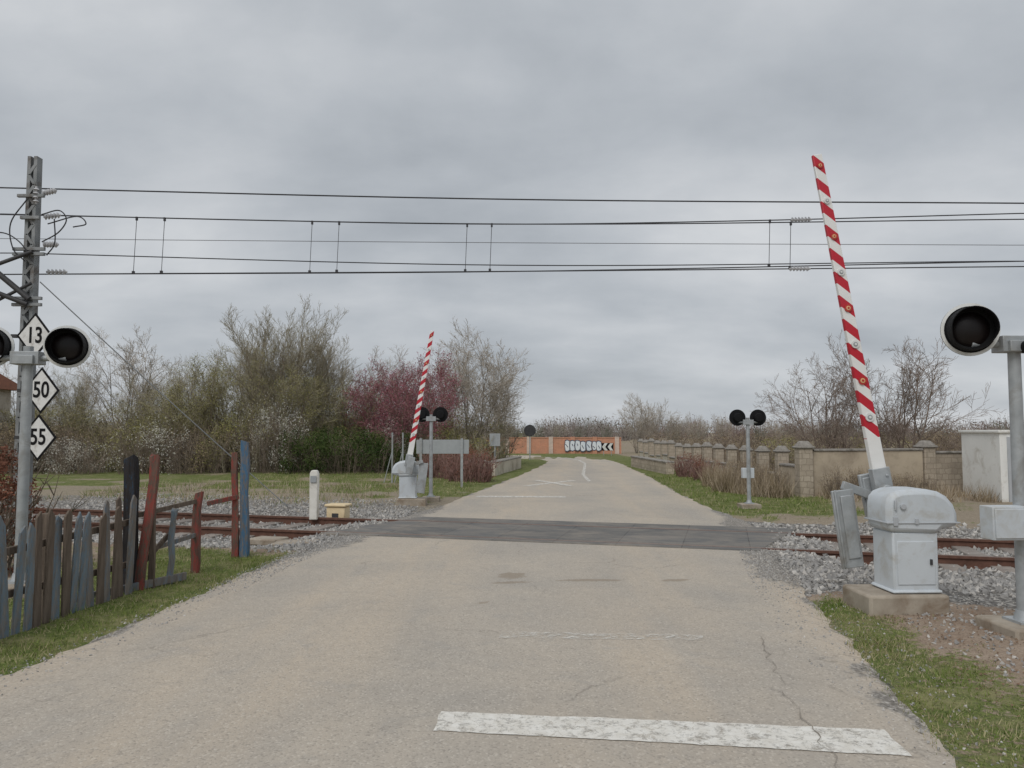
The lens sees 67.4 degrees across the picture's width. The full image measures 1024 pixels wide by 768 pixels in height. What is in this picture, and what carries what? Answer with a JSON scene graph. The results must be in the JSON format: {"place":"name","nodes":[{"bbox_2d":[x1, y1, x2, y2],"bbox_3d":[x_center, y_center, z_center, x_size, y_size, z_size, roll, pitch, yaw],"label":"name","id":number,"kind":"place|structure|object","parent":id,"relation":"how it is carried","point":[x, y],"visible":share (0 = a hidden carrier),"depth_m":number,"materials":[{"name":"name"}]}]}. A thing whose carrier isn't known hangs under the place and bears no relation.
{"place":"outdoors","nodes":[
{"label":"outdoors","id":0,"kind":"place"},
{"bbox_2d":[72,492,417,512],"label":"gravel","id":1,"kind":"structure","parent":0,"point":[270,499],"depth_m":17.27,"materials":[{"name":"gravel"}]},
{"bbox_2d":[0,455,955,767],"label":"road","id":2,"kind":"structure","parent":0,"point":[370,653],"depth_m":5.30,"materials":[{"name":"asphalt"}]},
{"bbox_2d":[433,711,911,755],"bbox_3d":[0.780,1.842,4.085,2.423,0.001,0.338,0,-4,7],"label":"stop line","id":3,"kind":"object","parent":2,"relation":"on","point":[780,737],"visible":1,"depth_m":4.07,"materials":[{"name":"white paint"}]},
{"bbox_2d":[0,433,1023,767],"bbox_3d":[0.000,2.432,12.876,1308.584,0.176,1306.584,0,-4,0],"label":"ground","id":4,"kind":"structure","parent":0,"point":[74,485],"depth_m":7.11,"materials":[{"name":"plant"}]},
{"bbox_2d":[0,374,16,439],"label":"house","id":5,"kind":"structure","parent":4,"relation":"on","point":[7,386],"depth_m":33.53,"materials":[{"name":"paint"}]},
{"bbox_2d":[0,443,85,576],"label":"dead conifer shrub","id":6,"kind":"object","parent":4,"relation":"on","point":[9,495],"visible":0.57,"depth_m":8.55,"materials":[{"name":"brown plant"}]},
{"bbox_2d":[0,156,86,535],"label":"catenary mast","id":7,"kind":"object","parent":4,"relation":"on","point":[28,298],"visible":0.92,"depth_m":12.06,"materials":[{"name":"metal"}]},
{"bbox_2d":[11,313,49,351],"bbox_3d":[-7.392,-0.738,11.857,0.625,0.720,0.120,0,-4,-6],"label":"kilometre sign","id":8,"kind":"object","parent":7,"relation":"attached to","point":[34,331],"visible":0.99,"depth_m":11.81,"materials":[{"name":"metal"}]},
{"bbox_2d":[14,414,56,460],"bbox_3d":[-7.282,0.820,11.762,0.625,0.720,0.120,0,-4,-6],"label":"kilometre sign","id":9,"kind":"object","parent":7,"relation":"attached to","point":[43,437],"visible":0.91,"depth_m":11.72,"materials":[{"name":"metal"}]},
{"bbox_2d":[17,367,59,413],"bbox_3d":[-7.262,0.101,11.806,0.625,0.720,0.120,0,-4,-6],"label":"kilometre sign","id":10,"kind":"object","parent":7,"relation":"attached to","point":[46,390],"visible":0.98,"depth_m":11.76,"materials":[{"name":"metal"}]},
{"bbox_2d":[0,238,940,244],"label":"feeder wire","id":11,"kind":"object","parent":7,"relation":"hanging from","point":[495,242],"visible":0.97,"depth_m":12.92,"materials":[{"name":"metal"}]},
{"bbox_2d":[0,252,980,265],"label":"feeder wire","id":12,"kind":"object","parent":7,"relation":"hanging from","point":[497,265],"visible":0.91,"depth_m":13.04,"materials":[{"name":"metal"}]},
{"bbox_2d":[0,214,1023,274],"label":"overhead line","id":13,"kind":"object","parent":7,"relation":"hanging from","point":[797,268],"visible":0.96,"depth_m":12.50,"materials":[{"name":"metal"}]},
{"bbox_2d":[0,187,1023,203],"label":"feeder wire","id":14,"kind":"object","parent":7,"relation":"attached to","point":[520,199],"visible":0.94,"depth_m":12.50,"materials":[{"name":"metal"}]},
{"bbox_2d":[0,213,1023,274],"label":"overhead line","id":15,"kind":"object","parent":7,"relation":"hanging from","point":[799,219],"visible":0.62,"depth_m":12.66,"materials":[{"name":"metal"}]},
{"bbox_2d":[3,426,85,473],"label":"blossoming shrub","id":16,"kind":"object","parent":4,"relation":"on","point":[44,467],"visible":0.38,"depth_m":29.04,"materials":[{"name":"white plant"}]},
{"bbox_2d":[0,326,91,598],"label":"crossing signal","id":17,"kind":"object","parent":4,"relation":"on","point":[67,346],"visible":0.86,"depth_m":7.67,"materials":[{"name":"metal"}]},
{"bbox_2d":[12,420,108,470],"bbox_3d":[-18.316,2.556,31.374,3.104,2.582,3.394,-3,-5,39],"label":"shrub","id":18,"kind":"object","parent":4,"relation":"on","point":[71,434],"visible":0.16,"depth_m":30.94,"materials":[{"name":"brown plant"}]},
{"bbox_2d":[1,396,123,460],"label":"shrub","id":19,"kind":"object","parent":4,"relation":"on","point":[81,419],"visible":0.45,"depth_m":33.36,"materials":[{"name":"green plant"}]},
{"bbox_2d":[0,495,136,638],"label":"wooden fence","id":20,"kind":"object","parent":4,"relation":"on","point":[44,579],"visible":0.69,"depth_m":6.63,"materials":[{"name":"grey wood"}]},
{"bbox_2d":[49,368,102,434],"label":"bare tree","id":21,"kind":"object","parent":4,"relation":"on","point":[80,392],"visible":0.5,"depth_m":37.86,"materials":[{"name":"brown plant"}]},
{"bbox_2d":[38,437,118,474],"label":"blossoming shrub","id":22,"kind":"object","parent":4,"relation":"on","point":[92,467],"visible":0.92,"depth_m":28.49,"materials":[{"name":"plant"}]},
{"bbox_2d":[47,422,142,471],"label":"shrub","id":23,"kind":"object","parent":4,"relation":"on","point":[81,449],"visible":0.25,"depth_m":30.80,"materials":[{"name":"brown plant"}]},
{"bbox_2d":[67,418,167,471],"bbox_3d":[-15.448,2.559,30.786,4.002,2.476,3.780,1,-4,-18],"label":"budding shrub","id":24,"kind":"object","parent":4,"relation":"on","point":[113,449],"visible":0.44,"depth_m":30.05,"materials":[{"name":"green plant"}]},
{"bbox_2d":[123,454,139,584],"bbox_3d":[-3.844,1.466,7.725,0.138,1.516,0.120,0,-4,-4],"label":"wooden post","id":25,"kind":"object","parent":4,"relation":"on","point":[131,477],"visible":0.61,"depth_m":7.70,"materials":[{"name":"black wood"}]},
{"bbox_2d":[74,390,198,453],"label":"willow tree","id":26,"kind":"object","parent":4,"relation":"on","point":[129,408],"visible":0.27,"depth_m":33.16,"materials":[{"name":"green plant"}]},
{"bbox_2d":[66,325,209,432],"bbox_3d":[-17.967,0.509,36.745,6.033,6.901,5.436,-2,-4,33],"label":"bare tree","id":27,"kind":"object","parent":4,"relation":"on","point":[121,374],"visible":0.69,"depth_m":36.70,"materials":[{"name":"beige plant"}]},
{"bbox_2d":[94,572,186,597],"bbox_3d":[-3.800,2.032,7.665,0.030,0.080,1.297,-2,-3,28],"label":"wooden board","id":28,"kind":"object","parent":4,"relation":"on","point":[168,579],"visible":0.49,"depth_m":7.96,"materials":[{"name":"grey wood"}]},
{"bbox_2d":[0,546,291,673],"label":"grass","id":29,"kind":"structure","parent":4,"relation":"on","point":[145,606],"depth_m":7.22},
{"bbox_2d":[134,453,159,590],"bbox_3d":[-3.707,1.468,7.789,0.114,1.528,0.050,6,-4,-4],"label":"wooden post","id":30,"kind":"object","parent":4,"relation":"on","point":[147,526],"visible":0.72,"depth_m":7.78,"materials":[{"name":"red wood"}]},
{"bbox_2d":[101,410,197,473],"bbox_3d":[-13.598,2.291,29.197,3.551,2.624,3.434,0,-4,0],"label":"blossoming shrub","id":31,"kind":"object","parent":4,"relation":"on","point":[168,461],"visible":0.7,"depth_m":28.83,"materials":[{"name":"brown plant"}]},
{"bbox_2d":[148,500,156,587],"bbox_3d":[-3.706,1.613,7.916,0.094,1.246,0.050,-1,-3,-4],"label":"wooden post","id":32,"kind":"object","parent":4,"relation":"on","point":[152,560],"visible":0.35,"depth_m":7.89,"materials":[{"name":"brown wood"}]},
{"bbox_2d":[122,365,188,443],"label":"bare tree","id":33,"kind":"object","parent":4,"relation":"on","point":[147,395],"visible":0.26,"depth_m":34.75,"materials":[{"name":"brown plant"}]},
{"bbox_2d":[40,281,287,506],"bbox_3d":[-6.100,0.493,14.196,0.018,3.962,5.172,-2,-4,31],"label":"guy wire","id":34,"kind":"object","parent":4,"relation":"on","point":[150,383],"visible":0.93,"depth_m":13.59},
{"bbox_2d":[166,508,178,584],"bbox_3d":[-3.592,1.780,8.107,0.084,0.937,0.060,1,-4,-4],"label":"wooden post","id":35,"kind":"object","parent":4,"relation":"on","point":[171,545],"visible":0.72,"depth_m":8.09,"materials":[{"name":"grey wood"}]},
{"bbox_2d":[1,534,363,694],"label":"gravel","id":36,"kind":"structure","parent":4,"relation":"on","point":[322,543],"depth_m":8.90,"materials":[{"name":"gravel"}]},
{"bbox_2d":[135,379,252,450],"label":"willow tree","id":37,"kind":"object","parent":4,"relation":"on","point":[172,416],"visible":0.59,"depth_m":30.86,"materials":[{"name":"green plant"}]},
{"bbox_2d":[149,419,239,470],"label":"shrub","id":38,"kind":"object","parent":4,"relation":"on","point":[166,455],"visible":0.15,"depth_m":30.59,"materials":[{"name":"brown plant"}]},
{"bbox_2d":[147,419,245,474],"bbox_3d":[-11.915,2.513,29.665,3.244,2.420,3.547,-1,-4,12],"label":"shrub","id":39,"kind":"object","parent":4,"relation":"on","point":[188,464],"visible":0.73,"depth_m":28.84,"materials":[{"name":"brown plant"}]},
{"bbox_2d":[157,357,235,431],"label":"bare tree","id":40,"kind":"object","parent":4,"relation":"on","point":[186,380],"visible":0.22,"depth_m":35.79,"materials":[{"name":"brown plant"}]},
{"bbox_2d":[190,491,203,572],"bbox_3d":[-3.609,1.757,8.770,0.112,1.063,0.090,2,-4,-4],"label":"wooden post","id":41,"kind":"object","parent":4,"relation":"on","point":[195,547],"visible":0.74,"depth_m":8.74,"materials":[{"name":"red wood"}]},
{"bbox_2d":[6,500,414,552],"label":"ballast","id":42,"kind":"structure","parent":4,"relation":"on","point":[386,514],"depth_m":14.06,"materials":[{"name":"gravel"}]},
{"bbox_2d":[157,345,278,467],"bbox_3d":[-11.525,0.962,31.241,5.298,5.251,5.332,0,-4,0],"label":"willow tree","id":43,"kind":"object","parent":4,"relation":"on","point":[198,402],"visible":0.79,"depth_m":30.73,"materials":[{"name":"green plant"}]},
{"bbox_2d":[42,478,398,507],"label":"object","id":44,"kind":"object","parent":4,"relation":"on","point":[230,487],"visible":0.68,"depth_m":19.55,"materials":[{"name":"beige plant"}]},
{"bbox_2d":[231,452,238,557],"bbox_3d":[-3.543,1.614,9.819,0.110,1.477,0.050,-1,-3,-4],"label":"wooden post","id":45,"kind":"object","parent":4,"relation":"on","point":[235,514],"visible":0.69,"depth_m":9.80,"materials":[{"name":"red wood"}]},
{"bbox_2d":[189,412,284,472],"bbox_3d":[-10.445,2.418,29.994,3.668,2.723,3.884,0,-4,0],"label":"budding shrub","id":46,"kind":"object","parent":4,"relation":"on","point":[229,446],"visible":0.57,"depth_m":29.34,"materials":[{"name":"green plant"}]},
{"bbox_2d":[239,440,249,556],"bbox_3d":[-3.439,1.540,9.874,0.128,1.632,0.100,0,-3,-4],"label":"wooden post","id":47,"kind":"object","parent":4,"relation":"on","point":[244,543],"visible":0.76,"depth_m":9.84,"materials":[{"name":"blue wood"}]},
{"bbox_2d":[223,392,291,471],"bbox_3d":[-10.039,1.992,30.589,2.841,3.542,2.747,3,-4,-38],"label":"blossoming shrub","id":48,"kind":"object","parent":4,"relation":"on","point":[250,435],"visible":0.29,"depth_m":30.18,"materials":[{"name":"plant"}]},
{"bbox_2d":[223,320,295,433],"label":"bare tree","id":49,"kind":"object","parent":4,"relation":"on","point":[238,374],"visible":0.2,"depth_m":35.00,"materials":[{"name":"brown plant"}]},
{"bbox_2d":[248,395,311,472],"bbox_3d":[-8.965,2.038,29.540,2.747,3.280,2.841,0,-4,7],"label":"blossoming shrub","id":50,"kind":"object","parent":4,"relation":"on","point":[265,461],"visible":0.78,"depth_m":29.22,"materials":[{"name":"brown plant"}]},
{"bbox_2d":[210,294,360,465],"bbox_3d":[-9.704,-0.147,33.114,6.446,7.727,4.584,0,-4,0],"label":"bare tree","id":51,"kind":"object","parent":4,"relation":"on","point":[270,373],"visible":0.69,"depth_m":32.84,"materials":[{"name":"brown plant"}]},
{"bbox_2d":[232,362,355,445],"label":"willow tree","id":52,"kind":"object","parent":4,"relation":"on","point":[305,402],"visible":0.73,"depth_m":30.79,"materials":[{"name":"green plant"}]},
{"bbox_2d":[263,427,343,473],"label":"evergreen shrub","id":53,"kind":"object","parent":4,"relation":"on","point":[294,452],"visible":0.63,"depth_m":29.12,"materials":[{"name":"green plant"}]},
{"bbox_2d":[309,470,318,519],"bbox_3d":[-3.630,2.034,14.090,0.150,0.900,0.165,0,-4,0],"label":"boundary post","id":54,"kind":"object","parent":4,"relation":"on","point":[314,498],"visible":1,"depth_m":14.03,"materials":[{"name":"concrete"}]},
{"bbox_2d":[278,328,352,434],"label":"bare tree","id":55,"kind":"object","parent":4,"relation":"on","point":[328,374],"visible":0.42,"depth_m":33.53,"materials":[{"name":"brown plant"}]},
{"bbox_2d":[158,470,478,502],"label":"grass","id":56,"kind":"structure","parent":4,"relation":"on","point":[426,486],"depth_m":23.45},
{"bbox_2d":[324,503,351,517],"bbox_3d":[-3.220,2.356,14.233,0.420,0.275,0.320,-1,-4,11],"label":"track box","id":57,"kind":"object","parent":4,"relation":"on","point":[339,510],"visible":0.96,"depth_m":14.11,"materials":[{"name":"beige paint"}]},
{"bbox_2d":[299,424,388,474],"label":"evergreen shrub","id":58,"kind":"object","parent":4,"relation":"on","point":[323,446],"visible":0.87,"depth_m":28.88,"materials":[{"name":"green plant"}]},
{"bbox_2d":[304,345,386,432],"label":"bare tree","id":59,"kind":"object","parent":4,"relation":"on","point":[348,378],"visible":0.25,"depth_m":35.76,"materials":[{"name":"beige plant"}]},
{"bbox_2d":[310,377,412,442],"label":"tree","id":60,"kind":"object","parent":4,"relation":"on","point":[344,422],"visible":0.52,"depth_m":32.56,"materials":[{"name":"green plant"}]},
{"bbox_2d":[348,430,416,473],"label":"evergreen shrub","id":61,"kind":"object","parent":4,"relation":"on","point":[378,443],"visible":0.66,"depth_m":28.97,"materials":[{"name":"green plant"}]},
{"bbox_2d":[345,344,425,432],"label":"bare tree","id":62,"kind":"object","parent":4,"relation":"on","point":[386,378],"visible":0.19,"depth_m":34.68,"materials":[{"name":"beige plant"}]},
{"bbox_2d":[340,365,450,459],"bbox_3d":[-4.923,1.394,32.858,5.128,4.625,4.043,1,-4,-17],"label":"plum tree","id":63,"kind":"object","parent":4,"relation":"on","point":[370,399],"visible":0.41,"depth_m":32.08,"materials":[{"name":"purple plant"}]},
{"bbox_2d":[392,331,433,505],"bbox_3d":[-2.161,0.823,16.799,0.911,3.961,0.612,0,-4,-2],"label":"crossing barrier","id":64,"kind":"object","parent":4,"relation":"on","point":[408,469],"visible":0.98,"depth_m":16.62,"materials":[{"name":"metal"}]},
{"bbox_2d":[359,346,469,456],"bbox_3d":[-3.893,1.073,30.495,4.365,4.993,5.536,0,-4,7],"label":"plum tree","id":65,"kind":"object","parent":4,"relation":"on","point":[404,388],"visible":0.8,"depth_m":30.35,"materials":[{"name":"purple plant"}]},
{"bbox_2d":[414,407,447,501],"bbox_3d":[-1.870,1.718,17.728,0.779,2.378,0.410,0,-4,0],"label":"crossing signal","id":66,"kind":"object","parent":4,"relation":"on","point":[440,414],"visible":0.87,"depth_m":17.72,"materials":[{"name":"metal"}]},
{"bbox_2d":[405,343,477,437],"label":"bare tree","id":67,"kind":"object","parent":4,"relation":"on","point":[452,421],"visible":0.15,"depth_m":35.79,"materials":[{"name":"beige plant"}]},
{"bbox_2d":[416,454,467,477],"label":"red brown shrub","id":68,"kind":"object","parent":4,"relation":"on","point":[437,464],"visible":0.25,"depth_m":26.47,"materials":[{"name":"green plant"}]},
{"bbox_2d":[416,438,468,486],"bbox_3d":[-1.980,2.261,21.893,1.500,1.420,0.110,0,-4,0],"label":"road sign","id":69,"kind":"object","parent":4,"relation":"on","point":[461,446],"visible":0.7,"depth_m":21.91,"materials":[{"name":"metal"}]},
{"bbox_2d":[413,427,504,467],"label":"budding shrub","id":70,"kind":"object","parent":4,"relation":"on","point":[476,445],"visible":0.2,"depth_m":30.57,"materials":[{"name":"green plant"}]},
{"bbox_2d":[441,443,501,482],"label":"red brown shrub","id":71,"kind":"object","parent":4,"relation":"on","point":[484,472],"visible":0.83,"depth_m":24.25,"materials":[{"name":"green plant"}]},
{"bbox_2d":[426,412,529,463],"bbox_3d":[-1.540,2.822,38.067,4.816,2.966,5.264,-2,-4,31],"label":"shrub","id":72,"kind":"object","parent":4,"relation":"on","point":[511,443],"visible":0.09,"depth_m":37.41,"materials":[{"name":"brown plant"}]},
{"bbox_2d":[434,409,523,459],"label":"budding shrub","id":73,"kind":"object","parent":4,"relation":"on","point":[503,455],"visible":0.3,"depth_m":34.20,"materials":[{"name":"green plant"}]},
{"bbox_2d":[429,316,530,453],"bbox_3d":[-1.560,0.373,33.391,5.110,6.758,5.671,0,-4,0],"label":"bare tree","id":74,"kind":"object","parent":4,"relation":"on","point":[494,397],"visible":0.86,"depth_m":33.73,"materials":[{"name":"grey plant"}]},
{"bbox_2d":[437,348,527,452],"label":"bare tree","id":75,"kind":"object","parent":4,"relation":"on","point":[509,400],"visible":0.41,"depth_m":36.51,"materials":[{"name":"beige plant"}]},
{"bbox_2d":[487,456,521,475],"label":"parapet","id":76,"kind":"structure","parent":4,"relation":"on","point":[508,464],"depth_m":29.89,"materials":[{"name":"concrete"}]},
{"bbox_2d":[54,410,1009,442],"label":"distant wood","id":77,"kind":"object","parent":4,"relation":"on","point":[596,428],"visible":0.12,"depth_m":130.79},
{"bbox_2d":[471,437,620,453],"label":"brick wall","id":78,"kind":"structure","parent":4,"relation":"on","point":[565,445],"depth_m":54.20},
{"bbox_2d":[618,391,662,452],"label":"bare tree","id":79,"kind":"object","parent":4,"relation":"on","point":[639,424],"visible":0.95,"depth_m":54.88,"materials":[{"name":"beige plant"}]},
{"bbox_2d":[630,456,674,473],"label":"parapet","id":80,"kind":"structure","parent":4,"relation":"on","point":[654,465],"depth_m":30.42,"materials":[{"name":"concrete"}]},
{"bbox_2d":[635,397,678,441],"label":"bare tree","id":81,"kind":"object","parent":4,"relation":"on","point":[655,427],"visible":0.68,"depth_m":57.80,"materials":[{"name":"beige plant"}]},
{"bbox_2d":[668,451,712,477],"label":"red brown shrub","id":82,"kind":"object","parent":4,"relation":"on","point":[681,469],"visible":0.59,"depth_m":26.81,"materials":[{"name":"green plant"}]},
{"bbox_2d":[693,453,800,498],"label":"dry reeds","id":83,"kind":"object","parent":4,"relation":"on","point":[717,480],"visible":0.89,"depth_m":19.60,"materials":[{"name":"brown plant"}]},
{"bbox_2d":[729,409,765,508],"bbox_3d":[4.950,1.667,16.078,0.776,2.268,0.400,0,-4,0],"label":"crossing signal","id":84,"kind":"object","parent":4,"relation":"on","point":[737,417],"visible":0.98,"depth_m":16.07,"materials":[{"name":"metal"}]},
{"bbox_2d":[754,446,770,469],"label":"stone pillar","id":85,"kind":"structure","parent":4,"relation":"on","point":[762,454],"depth_m":21.67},
{"bbox_2d":[773,446,790,482],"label":"stone pillar","id":86,"kind":"structure","parent":4,"relation":"on","point":[781,454],"depth_m":20.18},
{"bbox_2d":[792,441,814,496],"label":"stone pillar","id":87,"kind":"structure","parent":4,"relation":"on","point":[804,485],"depth_m":18.65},
{"bbox_2d":[750,352,889,448],"bbox_3d":[8.700,1.043,21.593,3.739,3.967,3.319,-1,-4,9],"label":"bare tree","id":88,"kind":"object","parent":4,"relation":"on","point":[836,421],"visible":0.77,"depth_m":21.25,"materials":[{"name":"brown plant"}]},
{"bbox_2d":[819,461,864,498],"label":"shrub","id":89,"kind":"object","parent":4,"relation":"on","point":[839,482],"visible":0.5,"depth_m":18.05,"materials":[{"name":"brown plant"}]},
{"bbox_2d":[813,448,922,495],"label":"boundary wall","id":90,"kind":"structure","parent":4,"relation":"on","point":[902,461],"depth_m":19.10,"materials":[{"name":"beige stone"}]},
{"bbox_2d":[739,543,1016,767],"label":"gravel","id":91,"kind":"structure","parent":4,"relation":"on","point":[920,730],"depth_m":7.73,"materials":[{"name":"gravel"}]},
{"bbox_2d":[748,521,1015,596],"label":"ballast","id":92,"kind":"structure","parent":4,"relation":"on","point":[986,579],"depth_m":9.25,"materials":[{"name":"gravel"}]},
{"bbox_2d":[1,507,1014,572],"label":"railway track","id":93,"kind":"structure","parent":92,"relation":"on","point":[973,558],"depth_m":12.34,"materials":[{"name":"metal"}]},
{"bbox_2d":[320,517,796,550],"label":"crossing deck","id":94,"kind":"structure","parent":93,"relation":"on","point":[580,532],"depth_m":11.96,"materials":[{"name":"concrete"}]},
{"bbox_2d":[811,154,960,615],"bbox_3d":[3.457,-0.012,7.187,1.035,4.501,0.695,0,-4,-2],"label":"crossing barrier","id":95,"kind":"object","parent":4,"relation":"on","point":[907,523],"visible":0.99,"depth_m":6.99,"materials":[{"name":"metal"}]},
{"bbox_2d":[897,541,935,584],"bbox_3d":[3.593,1.589,6.809,0.340,0.380,0.026,0,-4,-2],"label":"door","id":96,"kind":"structure","parent":95,"relation":"in","point":[915,559],"depth_m":6.81,"materials":[{"name":"grey paint"}]},
{"bbox_2d":[814,473,1001,502],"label":"dry reeds","id":97,"kind":"object","parent":4,"relation":"on","point":[952,494],"visible":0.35,"depth_m":17.77,"materials":[{"name":"brown plant"}]},
{"bbox_2d":[822,330,1005,450],"bbox_3d":[11.228,0.742,22.026,3.896,4.657,4.389,2,-4,-27],"label":"bare tree","id":98,"kind":"object","parent":4,"relation":"on","point":[904,430],"visible":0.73,"depth_m":21.93,"materials":[{"name":"brown plant"}]},
{"bbox_2d":[809,593,1023,767],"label":"grass","id":99,"kind":"structure","parent":4,"relation":"on","point":[877,640],"depth_m":5.02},
{"bbox_2d":[913,440,937,489],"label":"stone pillar","id":100,"kind":"structure","parent":4,"relation":"on","point":[929,458],"depth_m":19.60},
{"bbox_2d":[935,451,962,492],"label":"boundary wall","id":101,"kind":"structure","parent":4,"relation":"on","point":[949,466],"depth_m":19.80,"materials":[{"name":"stone"}]},
{"bbox_2d":[886,610,1023,716],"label":"leaf litter","id":102,"kind":"object","parent":4,"relation":"on","point":[972,646],"visible":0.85,"depth_m":5.73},
{"bbox_2d":[940,303,1023,639],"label":"crossing signal","id":103,"kind":"object","parent":4,"relation":"on","point":[970,329],"visible":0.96,"depth_m":6.15,"materials":[{"name":"metal"}]},
{"bbox_2d":[958,430,1012,501],"bbox_3d":[12.300,1.962,18.114,2.500,1.755,1.800,0,-4,4],"label":"utility hut","id":104,"kind":"object","parent":4,"relation":"on","point":[986,458],"visible":0.67,"depth_m":17.86,"materials":[{"name":"white paint"}]},
{"bbox_2d":[0,0,1023,432],"label":"sky","id":105,"kind":"structure","parent":0,"point":[686,100],"materials":[{"name":"grey"}]},
{"bbox_2d":[648,474,960,519],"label":"grass","id":106,"kind":"structure","parent":0,"point":[717,492],"depth_m":17.42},
{"bbox_2d":[855,574,1023,684],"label":"gravel","id":107,"kind":"structure","parent":0,"point":[998,637],"depth_m":6.38,"materials":[{"name":"gravel"}]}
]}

